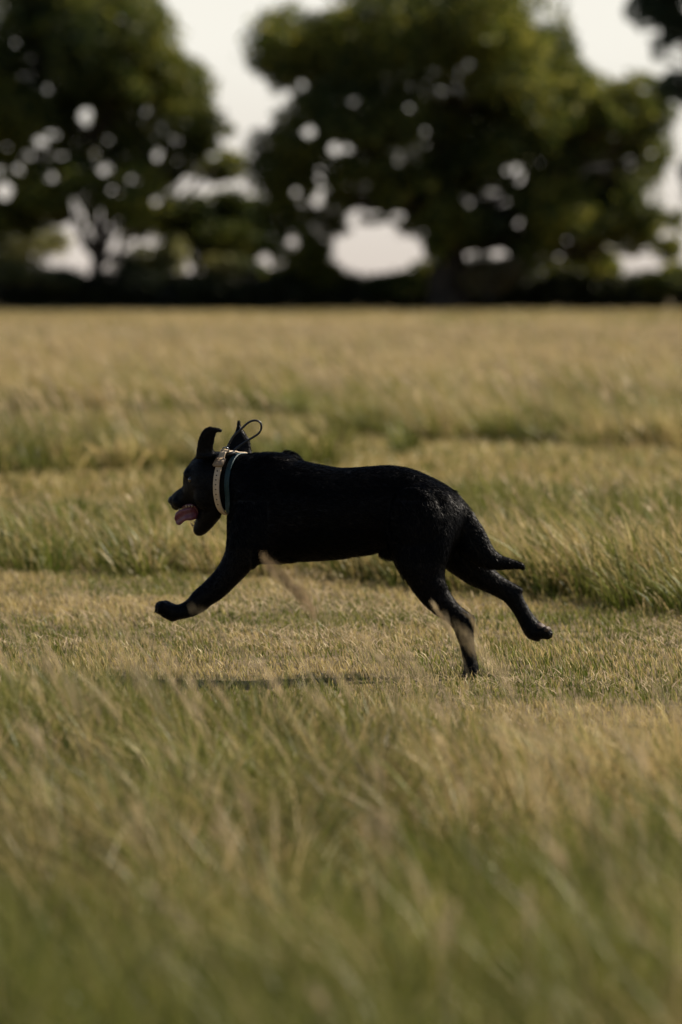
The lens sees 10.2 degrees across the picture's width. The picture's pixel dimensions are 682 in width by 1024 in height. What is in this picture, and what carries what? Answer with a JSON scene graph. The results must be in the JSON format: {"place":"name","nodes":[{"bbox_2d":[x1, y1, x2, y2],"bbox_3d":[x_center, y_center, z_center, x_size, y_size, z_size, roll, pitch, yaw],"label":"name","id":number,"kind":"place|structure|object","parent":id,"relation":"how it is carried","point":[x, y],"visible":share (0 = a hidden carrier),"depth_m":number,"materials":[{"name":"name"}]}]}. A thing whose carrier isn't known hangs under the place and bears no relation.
{"place":"outdoors","nodes":[
{"label":"outdoors","id":0,"kind":"place"},
{"bbox_2d":[0,553,681,1023],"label":"tall grass","id":1,"kind":"structure","parent":0,"point":[256,945],"depth_m":5.70,"materials":[{"name":"green plant"}]},
{"bbox_2d":[0,307,681,496],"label":"field grass","id":2,"kind":"structure","parent":0,"point":[112,392],"depth_m":27.12,"materials":[{"name":"plant"}]},
{"bbox_2d":[0,300,681,1020],"bbox_3d":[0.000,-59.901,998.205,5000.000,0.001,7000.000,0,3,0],"label":"ground","id":3,"kind":"structure","parent":0,"point":[336,658],"depth_m":10.41,"materials":[{"name":"green plant"}]},
{"bbox_2d":[0,226,74,270],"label":"bush","id":4,"kind":"object","parent":3,"relation":"on","point":[53,244],"visible":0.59,"depth_m":139.92,"materials":[{"name":"green plant"}]},
{"bbox_2d":[0,256,84,290],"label":"bush","id":5,"kind":"object","parent":3,"relation":"on","point":[20,269],"visible":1,"depth_m":116.27,"materials":[{"name":"green plant"}]},
{"bbox_2d":[0,0,247,309],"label":"ash tree","id":6,"kind":"object","parent":3,"relation":"on","point":[105,64],"visible":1,"depth_m":116.73,"materials":[{"name":"green plant"}]},
{"bbox_2d":[107,232,188,276],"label":"bush","id":7,"kind":"object","parent":3,"relation":"on","point":[166,253],"visible":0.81,"depth_m":118.38,"materials":[{"name":"green plant"}]},
{"bbox_2d":[118,185,276,271],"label":"tree","id":8,"kind":"object","parent":3,"relation":"on","point":[215,222],"visible":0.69,"depth_m":121.16,"materials":[{"name":"green plant"}]},
{"bbox_2d":[194,252,267,280],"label":"bush","id":9,"kind":"object","parent":3,"relation":"on","point":[225,264],"visible":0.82,"depth_m":119.51,"materials":[{"name":"green plant"}]},
{"bbox_2d":[257,260,351,289],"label":"bush","id":10,"kind":"object","parent":3,"relation":"on","point":[332,272],"visible":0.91,"depth_m":116.66,"materials":[{"name":"green plant"}]},
{"bbox_2d":[0,455,681,615],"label":"grass band","id":11,"kind":"object","parent":3,"relation":"on","point":[616,545],"depth_m":13.04,"materials":[{"name":"green plant"}]},
{"bbox_2d":[0,263,681,310],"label":"hedge","id":12,"kind":"object","parent":3,"relation":"on","point":[275,290],"visible":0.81,"depth_m":116.86,"materials":[{"name":"green plant"}]},
{"bbox_2d":[154,419,552,679],"bbox_3d":[0.036,0.103,9.622,1.007,0.664,0.238,0,3,0],"label":"dog","id":13,"kind":"object","parent":3,"relation":"on","point":[422,531],"visible":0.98,"depth_m":9.54},
{"bbox_2d":[213,449,246,514],"bbox_3d":[-0.269,-0.076,9.634,0.028,0.167,0.165,2,4,32],"label":"dog collar","id":14,"kind":"object","parent":13,"relation":"attached to","point":[219,462],"visible":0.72,"depth_m":9.57,"materials":[{"name":"beige"}]},
{"bbox_2d":[221,419,262,513],"bbox_3d":[-0.238,-0.113,9.622,0.069,0.240,0.156,3,5,39],"label":"tracking collar","id":15,"kind":"object","parent":13,"relation":"attached to","point":[227,478],"visible":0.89,"depth_m":9.59,"materials":[{"name":"black plastic"}]},
{"bbox_2d":[362,259,431,310],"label":"bush","id":16,"kind":"object","parent":3,"relation":"on","point":[407,283],"visible":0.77,"depth_m":115.86,"materials":[{"name":"green plant"}]},
{"bbox_2d":[233,0,681,310],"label":"oak tree","id":17,"kind":"object","parent":3,"relation":"on","point":[529,99],"visible":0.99,"depth_m":113.75,"materials":[{"name":"green plant"}]},
{"bbox_2d":[458,254,526,309],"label":"bush","id":18,"kind":"object","parent":3,"relation":"on","point":[497,275],"visible":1,"depth_m":114.28,"materials":[{"name":"green plant"}]},
{"bbox_2d":[520,255,624,310],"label":"bush","id":19,"kind":"object","parent":3,"relation":"on","point":[570,266],"visible":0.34,"depth_m":118.24,"materials":[{"name":"green plant"}]},
{"bbox_2d":[622,0,681,195],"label":"poplar tree","id":20,"kind":"object","parent":3,"relation":"on","point":[664,17],"visible":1,"depth_m":107.72,"materials":[{"name":"green plant"}]},
{"bbox_2d":[635,261,681,309],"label":"bush","id":21,"kind":"object","parent":3,"relation":"on","point":[661,278],"visible":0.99,"depth_m":116.50,"materials":[{"name":"green plant"}]},
{"bbox_2d":[0,0,681,278],"label":"sky","id":22,"kind":"structure","parent":0,"point":[611,44],"materials":[{"name":"white"}]}
]}

